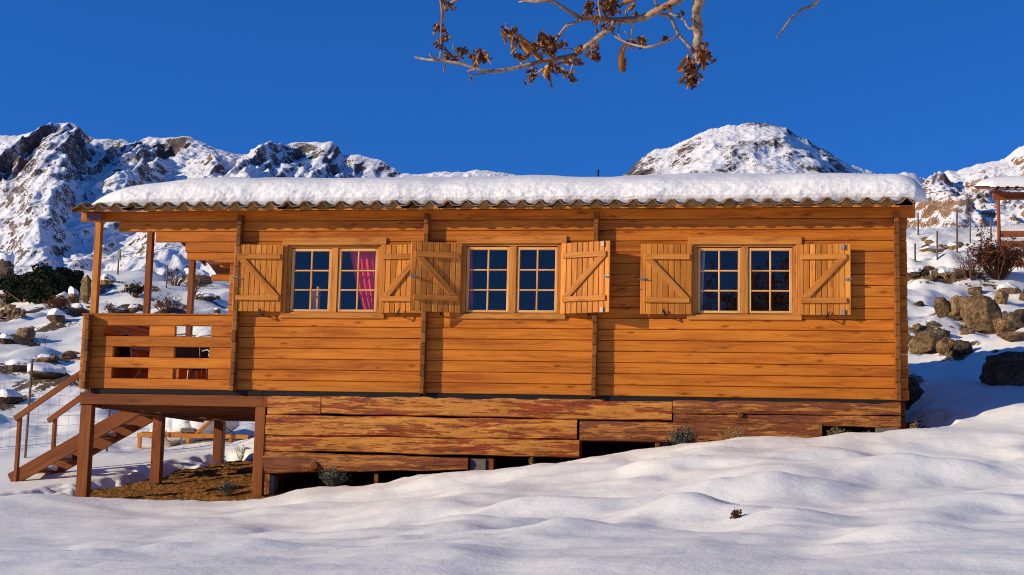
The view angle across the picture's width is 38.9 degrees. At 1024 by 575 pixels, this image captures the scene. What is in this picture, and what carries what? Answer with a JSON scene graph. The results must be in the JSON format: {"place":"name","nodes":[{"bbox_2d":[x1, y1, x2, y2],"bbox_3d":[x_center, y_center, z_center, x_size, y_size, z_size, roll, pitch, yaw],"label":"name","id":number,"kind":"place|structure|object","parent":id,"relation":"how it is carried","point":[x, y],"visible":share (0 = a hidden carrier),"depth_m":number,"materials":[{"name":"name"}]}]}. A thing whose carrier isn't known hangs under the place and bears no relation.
{"place":"outdoors","nodes":[
{"label":"outdoors","id":0,"kind":"place"},
{"bbox_2d":[0,245,182,268],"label":"power line","id":1,"kind":"object","parent":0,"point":[89,259],"visible":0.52,"depth_m":90.10,"materials":[{"name":"black metal"}]},
{"bbox_2d":[176,369,207,378],"bbox_3d":[-4.707,1.308,21.316,0.960,0.743,0.960,0,-7,9],"label":"porch table","id":2,"kind":"object","parent":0,"point":[195,374],"visible":0.04,"depth_m":21.16,"materials":[{"name":"wood"}]},
{"bbox_2d":[0,122,519,277],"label":"mountain range","id":3,"kind":"structure","parent":0,"point":[51,173],"depth_m":1069.55,"materials":[{"name":"white snow"}]},
{"bbox_2d":[90,420,925,501],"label":"bare ground","id":4,"kind":"structure","parent":0,"point":[207,490],"depth_m":20.54,"materials":[{"name":"soil"}]},
{"bbox_2d":[8,370,152,481],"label":"staircase","id":5,"kind":"structure","parent":4,"relation":"on","point":[122,424],"depth_m":21.56,"materials":[{"name":"brown wood"}]},
{"bbox_2d":[43,464,57,472],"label":"snow clod","id":6,"kind":"object","parent":5,"relation":"on","point":[53,467],"visible":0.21,"depth_m":22.16,"materials":[{"name":"white snow"}]},
{"bbox_2d":[103,431,116,438],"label":"snow clod","id":7,"kind":"object","parent":5,"relation":"on","point":[112,433],"visible":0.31,"depth_m":22.07,"materials":[{"name":"white snow"}]},
{"bbox_2d":[91,463,314,500],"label":"ground litter","id":8,"kind":"object","parent":4,"relation":"on","point":[193,486],"visible":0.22,"depth_m":20.52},
{"bbox_2d":[215,480,240,495],"bbox_3d":[-3.716,2.625,18.990,0.272,0.220,0.286,8,-10,-42],"label":"silvery shrub","id":9,"kind":"object","parent":4,"relation":"on","point":[228,488],"visible":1,"depth_m":18.95,"materials":[{"name":"grey plant"}]},
{"bbox_2d":[233,442,246,460],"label":"dry grass","id":10,"kind":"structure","parent":4,"relation":"on","point":[241,456],"depth_m":22.50,"materials":[{"name":"plant"}]},
{"bbox_2d":[317,462,350,486],"bbox_3d":[-2.255,2.376,18.275,0.388,0.355,0.369,5,-8,-28],"label":"green shrub","id":11,"kind":"object","parent":4,"relation":"on","point":[335,477],"visible":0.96,"depth_m":18.21,"materials":[{"name":"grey plant"}]},
{"bbox_2d":[71,197,914,496],"bbox_3d":[-0.112,0.937,20.823,10.957,4.419,5.494,0,-7,9],"label":"log cabin","id":12,"kind":"object","parent":4,"relation":"on","point":[581,331],"visible":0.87,"depth_m":18.44,"materials":[{"name":"brown wood"}]},
{"bbox_2d":[120,331,157,389],"bbox_3d":[-5.290,1.083,20.291,0.526,0.904,0.558,-5,-10,40],"label":"porch chair","id":13,"kind":"object","parent":12,"relation":"on","point":[125,351],"visible":0.23,"depth_m":20.09,"materials":[{"name":"metal"}]},
{"bbox_2d":[174,333,209,379],"bbox_3d":[-4.467,1.060,19.955,0.526,0.904,0.558,5,-8,-25],"label":"porch chair","id":14,"kind":"object","parent":12,"relation":"on","point":[186,352],"visible":0.22,"depth_m":20.17,"materials":[{"name":"wood"}]},
{"bbox_2d":[189,335,210,378],"bbox_3d":[-4.307,1.138,20.532,0.526,0.904,0.558,4,-8,-17],"label":"porch chair","id":15,"kind":"object","parent":12,"relation":"on","point":[204,354],"visible":0.19,"depth_m":20.33,"materials":[{"name":"metal"}]},
{"bbox_2d":[311,287,320,308],"bbox_3d":[-2.608,0.682,19.025,0.115,1.390,0.100,0,-7,9],"label":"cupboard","id":16,"kind":"object","parent":12,"relation":"on","point":[315,303],"visible":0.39,"depth_m":19.08,"materials":[{"name":"brown wood"}]},
{"bbox_2d":[279,237,386,318],"bbox_3d":[-2.318,-0.119,18.917,1.402,1.058,0.137,0,-7,9],"label":"window","id":17,"kind":"structure","parent":12,"relation":"in","point":[336,246],"depth_m":18.90,"materials":[{"name":"brown wood"}]},
{"bbox_2d":[350,252,375,312],"bbox_3d":[-1.912,-0.076,18.962,0.504,0.988,0.059,0,-7,9],"label":"curtain","id":18,"kind":"object","parent":12,"relation":"hanging from","point":[367,262],"visible":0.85,"depth_m":18.97,"materials":[{"name":"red fabric"}]},
{"bbox_2d":[469,250,472,309],"bbox_3d":[-0.577,-0.080,18.757,0.174,1.001,0.059,0,-7,9],"label":"curtain","id":19,"kind":"object","parent":12,"relation":"hanging from","point":[471,293],"visible":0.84,"depth_m":18.73,"materials":[{"name":"fabric"}]},
{"bbox_2d":[90,172,926,206],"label":"roof snow","id":20,"kind":"structure","parent":12,"relation":"on","point":[681,188],"depth_m":18.44,"materials":[{"name":"white snow"}]},
{"bbox_2d":[455,236,566,319],"bbox_3d":[-0.003,-0.122,18.541,1.419,1.071,0.137,0,-7,9],"label":"window","id":21,"kind":"structure","parent":12,"relation":"in","point":[514,245],"depth_m":18.51,"materials":[{"name":"brown wood"}]},
{"bbox_2d":[697,251,704,313],"bbox_3d":[2.353,-0.068,18.279,0.168,0.977,0.059,0,-7,9],"label":"curtain","id":22,"kind":"object","parent":12,"relation":"hanging from","point":[702,276],"visible":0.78,"depth_m":18.27,"materials":[{"name":"fabric"}]},
{"bbox_2d":[687,236,801,319],"bbox_3d":[2.897,-0.109,18.069,1.403,1.047,0.137,0,-7,9],"label":"window","id":23,"kind":"structure","parent":12,"relation":"in","point":[744,245],"depth_m":18.04,"materials":[{"name":"brown wood"}]},
{"bbox_2d":[792,271,792,313],"bbox_3d":[3.516,-0.064,18.090,0.068,0.977,0.059,0,-7,9],"label":"curtain","id":24,"kind":"object","parent":12,"relation":"hanging from","point":[792,292],"visible":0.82,"depth_m":18.08,"materials":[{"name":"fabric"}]},
{"bbox_2d":[664,425,698,444],"bbox_3d":[2.062,1.831,17.611,0.399,0.324,0.357,3,-7,-12],"label":"lavender shrub","id":25,"kind":"object","parent":4,"relation":"on","point":[680,437],"visible":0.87,"depth_m":17.57,"materials":[{"name":"grey plant"}]},
{"bbox_2d":[717,425,746,439],"bbox_3d":[2.677,1.792,17.546,0.371,0.298,0.294,-6,-10,44],"label":"dry shrub","id":26,"kind":"object","parent":4,"relation":"on","point":[726,433],"visible":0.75,"depth_m":17.56,"materials":[{"name":"plant"}]},
{"bbox_2d":[827,426,850,434],"bbox_3d":[3.911,1.757,17.353,0.302,0.210,0.237,0,-7,9],"label":"grass tuft","id":27,"kind":"object","parent":4,"relation":"on","point":[832,430],"visible":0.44,"depth_m":17.33,"materials":[{"name":"grey plant"}]},
{"bbox_2d":[0,223,1023,574],"bbox_3d":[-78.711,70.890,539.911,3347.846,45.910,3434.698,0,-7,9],"label":"snow field","id":28,"kind":"structure","parent":0,"point":[940,491],"depth_m":13.98,"materials":[{"name":"white snow"}]},
{"bbox_2d":[0,277,7,296],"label":"juniper tree","id":29,"kind":"object","parent":28,"relation":"on","point":[2,286],"visible":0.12,"depth_m":66.73,"materials":[{"name":"green plant"}]},
{"bbox_2d":[0,294,11,304],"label":"bush","id":30,"kind":"object","parent":28,"relation":"on","point":[1,300],"visible":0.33,"depth_m":66.08,"materials":[{"name":"plant"}]},
{"bbox_2d":[0,251,14,277],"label":"boulder","id":31,"kind":"object","parent":28,"relation":"on","point":[7,261],"visible":0.81,"depth_m":139.99,"materials":[{"name":"white"}]},
{"bbox_2d":[0,333,14,343],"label":"boulder","id":32,"kind":"object","parent":28,"relation":"on","point":[5,338],"visible":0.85,"depth_m":39.16,"materials":[{"name":"white"}]},
{"bbox_2d":[0,389,22,403],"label":"boulder","id":33,"kind":"object","parent":28,"relation":"on","point":[7,397],"visible":0.94,"depth_m":30.88,"materials":[{"name":"white"}]},
{"bbox_2d":[0,271,31,303],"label":"juniper tree","id":34,"kind":"object","parent":28,"relation":"on","point":[13,284],"visible":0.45,"depth_m":65.63,"materials":[{"name":"green plant"}]},
{"bbox_2d":[4,358,34,370],"bbox_3d":[-11.959,1.879,35.236,0.669,0.332,0.667,6,-9,-32],"label":"boulder","id":35,"kind":"object","parent":28,"relation":"on","point":[19,364],"visible":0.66,"depth_m":35.07,"materials":[{"name":"white"}]},
{"bbox_2d":[16,327,35,339],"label":"boulder","id":36,"kind":"object","parent":28,"relation":"on","point":[27,333],"visible":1,"depth_m":40.89,"materials":[{"name":"stone"}]},
{"bbox_2d":[37,354,51,361],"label":"boulder","id":37,"kind":"object","parent":28,"relation":"on","point":[45,357],"visible":0.98,"depth_m":36.84,"materials":[{"name":"stone"}]},
{"bbox_2d":[20,262,70,303],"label":"juniper tree","id":38,"kind":"object","parent":28,"relation":"on","point":[46,282],"visible":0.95,"depth_m":63.25,"materials":[{"name":"green plant"}]},
{"bbox_2d":[27,362,68,379],"bbox_3d":[-10.418,1.895,32.726,0.954,0.430,0.873,0,-7,9],"label":"boulder","id":39,"kind":"object","parent":28,"relation":"on","point":[41,370],"visible":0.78,"depth_m":32.49,"materials":[{"name":"white"}]},
{"bbox_2d":[46,308,64,322],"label":"boulder","id":40,"kind":"object","parent":28,"relation":"on","point":[56,314],"visible":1,"depth_m":45.23,"materials":[{"name":"stone"}]},
{"bbox_2d":[42,295,72,310],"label":"bare bush","id":41,"kind":"object","parent":28,"relation":"on","point":[56,303],"visible":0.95,"depth_m":50.60,"materials":[{"name":"orange plant"}]},
{"bbox_2d":[53,292,67,301],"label":"boulder","id":42,"kind":"object","parent":28,"relation":"on","point":[65,294],"visible":0.34,"depth_m":57.45,"materials":[{"name":"stone"}]},
{"bbox_2d":[53,266,80,292],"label":"juniper tree","id":43,"kind":"object","parent":28,"relation":"on","point":[66,272],"visible":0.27,"depth_m":65.13,"materials":[{"name":"green plant"}]},
{"bbox_2d":[60,350,76,358],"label":"boulder","id":44,"kind":"object","parent":28,"relation":"on","point":[69,354],"visible":1,"depth_m":37.64,"materials":[{"name":"stone"}]},
{"bbox_2d":[68,286,78,302],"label":"boulder","id":45,"kind":"object","parent":28,"relation":"on","point":[73,293],"visible":0.95,"depth_m":57.82,"materials":[{"name":"stone"}]},
{"bbox_2d":[0,359,151,457],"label":"wire fence","id":46,"kind":"object","parent":28,"relation":"on","point":[29,414],"visible":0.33,"depth_m":24.06,"materials":[{"name":"grey metal"}]},
{"bbox_2d":[71,303,85,311],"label":"boulder","id":47,"kind":"object","parent":28,"relation":"on","point":[78,307],"visible":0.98,"depth_m":51.36,"materials":[{"name":"stone"}]},
{"bbox_2d":[71,270,91,291],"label":"juniper tree","id":48,"kind":"object","parent":28,"relation":"on","point":[82,272],"visible":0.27,"depth_m":65.70,"materials":[{"name":"green plant"}]},
{"bbox_2d":[80,275,90,303],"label":"boulder","id":49,"kind":"object","parent":28,"relation":"on","point":[85,287],"visible":0.96,"depth_m":57.27,"materials":[{"name":"stone"}]},
{"bbox_2d":[100,273,117,283],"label":"boulder","id":50,"kind":"object","parent":28,"relation":"on","point":[108,278],"visible":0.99,"depth_m":66.67,"materials":[{"name":"stone"}]},
{"bbox_2d":[103,301,116,312],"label":"bare bush","id":51,"kind":"object","parent":28,"relation":"on","point":[109,307],"visible":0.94,"depth_m":51.28,"materials":[{"name":"orange plant"}]},
{"bbox_2d":[1,259,220,381],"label":"rubble","id":52,"kind":"object","parent":28,"relation":"on","point":[55,357],"visible":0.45,"depth_m":51.41,"materials":[{"name":"stone"}]},
{"bbox_2d":[117,248,120,274],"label":"utility pole","id":53,"kind":"object","parent":28,"relation":"on","point":[119,255],"visible":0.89,"depth_m":71.96,"materials":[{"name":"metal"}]},
{"bbox_2d":[127,304,136,312],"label":"boulder","id":54,"kind":"object","parent":28,"relation":"on","point":[131,308],"visible":0.91,"depth_m":51.57,"materials":[{"name":"stone"}]},
{"bbox_2d":[124,280,143,296],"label":"bush","id":55,"kind":"object","parent":28,"relation":"on","point":[136,290],"visible":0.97,"depth_m":60.67,"materials":[{"name":"green plant"}]},
{"bbox_2d":[165,265,167,287],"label":"utility pole","id":56,"kind":"object","parent":28,"relation":"on","point":[166,276],"visible":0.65,"depth_m":65.38,"materials":[{"name":"grey wood"}]},
{"bbox_2d":[151,292,182,312],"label":"bare bush","id":57,"kind":"object","parent":28,"relation":"on","point":[167,303],"visible":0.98,"depth_m":48.83,"materials":[{"name":"orange plant"}]},
{"bbox_2d":[161,266,186,285],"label":"bare bush","id":58,"kind":"object","parent":28,"relation":"on","point":[174,281],"visible":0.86,"depth_m":66.34,"materials":[{"name":"brown plant"}]},
{"bbox_2d":[182,282,205,298],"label":"bare bush","id":59,"kind":"object","parent":28,"relation":"on","point":[196,287],"visible":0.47,"depth_m":57.68,"materials":[{"name":"orange plant"}]},
{"bbox_2d":[137,421,253,447],"bbox_3d":[-5.548,2.637,25.701,2.050,0.765,0.660,0,-7,9],"label":"sun lounger","id":60,"kind":"object","parent":28,"relation":"on","point":[188,436],"visible":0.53,"depth_m":25.39,"materials":[{"name":"brown wood"}]},
{"bbox_2d":[165,430,181,442],"bbox_3d":[-5.931,2.615,25.396,0.323,0.223,0.045,1,-7,5],"label":"strap","id":61,"kind":"object","parent":60,"relation":"hanging from","point":[170,441],"visible":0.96,"depth_m":25.38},
{"bbox_2d":[180,428,195,432],"bbox_3d":[-5.670,2.512,25.512,0.290,0.076,0.220,0,-7,9],"label":"folded cushion","id":62,"kind":"object","parent":60,"relation":"on","point":[188,430],"visible":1,"depth_m":25.41,"materials":[{"name":"grey fabric"}]},
{"bbox_2d":[150,418,239,445],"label":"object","id":63,"kind":"structure","parent":60,"relation":"on","point":[174,425],"depth_m":25.56,"materials":[{"name":"white"}]},
{"bbox_2d":[184,268,212,283],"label":"boulder","id":64,"kind":"object","parent":28,"relation":"on","point":[202,276],"visible":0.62,"depth_m":68.44,"materials":[{"name":"stone"}]},
{"bbox_2d":[198,293,215,300],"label":"boulder","id":65,"kind":"object","parent":28,"relation":"on","point":[207,296],"visible":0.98,"depth_m":57.69,"materials":[{"name":"white"}]},
{"bbox_2d":[213,307,220,313],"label":"boulder","id":66,"kind":"object","parent":28,"relation":"on","point":[217,310],"visible":0.91,"depth_m":46.45,"materials":[{"name":"stone"}]},
{"bbox_2d":[414,0,819,89],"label":"leafless tree","id":67,"kind":"object","parent":28,"relation":"on","point":[548,44],"visible":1,"depth_m":4.03,"materials":[{"name":"brown plant"}]},
{"bbox_2d":[729,507,741,518],"bbox_3d":[1.736,1.775,11.256,0.107,0.138,0.087,0,-7,9],"label":"buried twig","id":68,"kind":"object","parent":28,"relation":"on","point":[735,513],"visible":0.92,"depth_m":11.25,"materials":[{"name":"brown plant"}]},
{"bbox_2d":[901,377,923,409],"bbox_3d":[5.540,1.496,20.464,0.398,0.500,0.384,4,-8,-20],"label":"boulder","id":69,"kind":"object","parent":28,"relation":"on","point":[916,391],"visible":0.44,"depth_m":20.36,"materials":[{"name":"stone"}]},
{"bbox_2d":[907,268,921,277],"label":"boulder","id":70,"kind":"object","parent":28,"relation":"on","point":[914,272],"visible":0.98,"depth_m":33.32,"materials":[{"name":"white"}]},
{"bbox_2d":[912,323,921,329],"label":"boulder","id":71,"kind":"object","parent":28,"relation":"on","point":[917,326],"visible":1,"depth_m":26.83,"materials":[{"name":"stone"}]},
{"bbox_2d":[917,213,918,234],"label":"utility pole","id":72,"kind":"object","parent":28,"relation":"on","point":[917,223],"visible":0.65,"depth_m":68.80,"materials":[{"name":"wood"}]},
{"bbox_2d":[913,301,924,306],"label":"boulder","id":73,"kind":"object","parent":28,"relation":"on","point":[920,303],"visible":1,"depth_m":30.23,"materials":[{"name":"stone"}]},
{"bbox_2d":[908,331,938,352],"bbox_3d":[7.328,0.994,25.811,0.548,0.453,0.398,0,-7,9],"label":"boulder","id":74,"kind":"object","parent":28,"relation":"on","point":[924,342],"visible":0.9,"depth_m":25.71,"materials":[{"name":"stone"}]},
{"bbox_2d":[921,269,929,275],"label":"boulder","id":75,"kind":"object","parent":28,"relation":"on","point":[924,272],"visible":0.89,"depth_m":33.34,"materials":[{"name":"grey stone"}]},
{"bbox_2d":[920,275,937,280],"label":"boulder","id":76,"kind":"object","parent":28,"relation":"on","point":[931,277],"visible":0.97,"depth_m":33.03,"materials":[{"name":"stone"}]},
{"bbox_2d":[924,240,933,244],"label":"boulder","id":77,"kind":"object","parent":28,"relation":"on","point":[928,242],"visible":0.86,"depth_m":64.50,"materials":[{"name":"stone"}]},
{"bbox_2d":[919,245,941,251],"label":"boulder","id":78,"kind":"object","parent":28,"relation":"on","point":[926,248],"visible":0.83,"depth_m":59.47,"materials":[{"name":"stone"}]},
{"bbox_2d":[933,297,951,317],"bbox_3d":[8.195,0.407,27.635,0.319,0.486,0.240,-5,-10,41],"label":"boulder","id":79,"kind":"object","parent":28,"relation":"on","point":[942,307],"visible":0.92,"depth_m":27.58,"materials":[{"name":"stone"}]},
{"bbox_2d":[935,328,949,337],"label":"boulder","id":80,"kind":"object","parent":28,"relation":"on","point":[942,333],"visible":0.61,"depth_m":26.36,"materials":[{"name":"brown stone"}]},
{"bbox_2d":[936,337,954,353],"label":"boulder","id":81,"kind":"object","parent":28,"relation":"on","point":[944,345],"visible":0.77,"depth_m":24.19,"materials":[{"name":"stone"}]},
{"bbox_2d":[938,267,954,278],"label":"boulder","id":82,"kind":"object","parent":28,"relation":"on","point":[944,273],"visible":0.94,"depth_m":33.47,"materials":[{"name":"stone"}]},
{"bbox_2d":[946,243,960,249],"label":"boulder","id":83,"kind":"object","parent":28,"relation":"on","point":[952,246],"visible":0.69,"depth_m":59.32,"materials":[{"name":"stone"}]},
{"bbox_2d":[948,295,963,315],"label":"boulder","id":84,"kind":"object","parent":28,"relation":"on","point":[955,300],"visible":0.66,"depth_m":28.41,"materials":[{"name":"stone"}]},
{"bbox_2d":[954,270,968,278],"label":"boulder","id":85,"kind":"object","parent":28,"relation":"on","point":[958,274],"visible":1,"depth_m":33.06,"materials":[{"name":"brown stone"}]},
{"bbox_2d":[951,340,973,356],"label":"boulder","id":86,"kind":"object","parent":28,"relation":"on","point":[961,347],"visible":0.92,"depth_m":23.68,"materials":[{"name":"brown stone"}]},
{"bbox_2d":[912,242,1020,352],"bbox_3d":[13.425,-0.428,43.992,2.328,8.388,40.953,-1,-8,16],"label":"rubble","id":87,"kind":"object","parent":28,"relation":"on","point":[933,272],"visible":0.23,"depth_m":37.22,"materials":[{"name":"stone"}]},
{"bbox_2d":[914,209,1019,261],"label":"wire fence","id":88,"kind":"object","parent":28,"relation":"on","point":[957,232],"visible":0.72,"depth_m":45.98,"materials":[{"name":"grey metal"}]},
{"bbox_2d":[960,328,975,334],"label":"boulder","id":89,"kind":"object","parent":28,"relation":"on","point":[963,331],"visible":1,"depth_m":26.55,"materials":[{"name":"stone"}]},
{"bbox_2d":[952,248,989,280],"bbox_3d":[10.482,-0.573,33.043,0.919,0.898,0.774,0,-7,9],"label":"bare bush","id":90,"kind":"object","parent":28,"relation":"on","point":[971,269],"visible":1,"depth_m":33.00,"materials":[{"name":"brown plant"}]},
{"bbox_2d":[967,286,982,294],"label":"boulder","id":91,"kind":"object","parent":28,"relation":"on","point":[974,290],"visible":0.88,"depth_m":32.08,"materials":[{"name":"stone"}]},
{"bbox_2d":[959,294,1001,333],"bbox_3d":[8.808,0.547,27.225,0.753,0.804,0.455,0,-7,9],"label":"boulder","id":92,"kind":"object","parent":28,"relation":"on","point":[979,313],"visible":0.84,"depth_m":27.07,"materials":[{"name":"stone"}]},
{"bbox_2d":[961,225,1023,279],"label":"bare bush","id":93,"kind":"object","parent":28,"relation":"on","point":[1002,261],"visible":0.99,"depth_m":32.97,"materials":[{"name":"orange plant"}]},
{"bbox_2d":[974,186,1023,266],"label":"neighbour cabin","id":94,"kind":"object","parent":28,"relation":"on","point":[997,196],"visible":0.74,"depth_m":38.10,"materials":[{"name":"brown wood"}]},
{"bbox_2d":[975,175,1023,186],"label":"neighbour roof snow","id":95,"kind":"structure","parent":94,"relation":"on","point":[1005,181],"depth_m":38.13,"materials":[{"name":"white snow"}]},
{"bbox_2d":[979,351,1023,385],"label":"boulder","id":96,"kind":"object","parent":28,"relation":"on","point":[1004,368],"visible":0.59,"depth_m":20.74,"materials":[{"name":"stone"}]},
{"bbox_2d":[994,290,1008,304],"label":"boulder","id":97,"kind":"object","parent":28,"relation":"on","point":[1001,297],"visible":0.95,"depth_m":31.42,"materials":[{"name":"stone"}]},
{"bbox_2d":[992,316,1016,333],"bbox_3d":[9.183,0.728,27.076,0.598,0.390,0.426,0,-7,9],"label":"boulder","id":98,"kind":"object","parent":28,"relation":"on","point":[1003,324],"visible":0.66,"depth_m":26.93,"materials":[{"name":"stone"}]},
{"bbox_2d":[996,282,1020,293],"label":"boulder","id":99,"kind":"object","parent":28,"relation":"on","point":[1008,287],"visible":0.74,"depth_m":32.26,"materials":[{"name":"stone"}]},
{"bbox_2d":[996,331,1023,341],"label":"boulder","id":100,"kind":"object","parent":28,"relation":"on","point":[1010,336],"visible":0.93,"depth_m":23.70,"materials":[{"name":"stone"}]},
{"bbox_2d":[1013,309,1023,327],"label":"boulder","id":101,"kind":"object","parent":28,"relation":"on","point":[1018,318],"visible":1,"depth_m":25.43,"materials":[{"name":"brown stone"}]},
{"bbox_2d":[1019,289,1023,300],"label":"boulder","id":102,"kind":"object","parent":28,"relation":"on","point":[1021,296],"visible":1,"depth_m":31.88,"materials":[{"name":"stone"}]},
{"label":"utility pole","id":103,"kind":"object","parent":28,"relation":"on","visible":0},
{"bbox_2d":[926,184,975,193],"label":"power line","id":104,"kind":"object","parent":103,"relation":"attached to","point":[948,190],"visible":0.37,"depth_m":52.52,"materials":[{"name":"black metal"}]},
{"bbox_2d":[0,0,1023,178],"label":"sky","id":105,"kind":"structure","parent":0,"point":[923,88],"materials":[{"name":"blue"}]},
{"bbox_2d":[622,122,925,179],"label":"snowy peak","id":106,"kind":"structure","parent":0,"point":[754,147],"depth_m":1121.80,"materials":[{"name":"white snow"}]},
{"bbox_2d":[900,146,1023,228],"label":"rocky hill","id":107,"kind":"structure","parent":0,"point":[937,209],"depth_m":330.85,"materials":[{"name":"white snow"}]}
]}

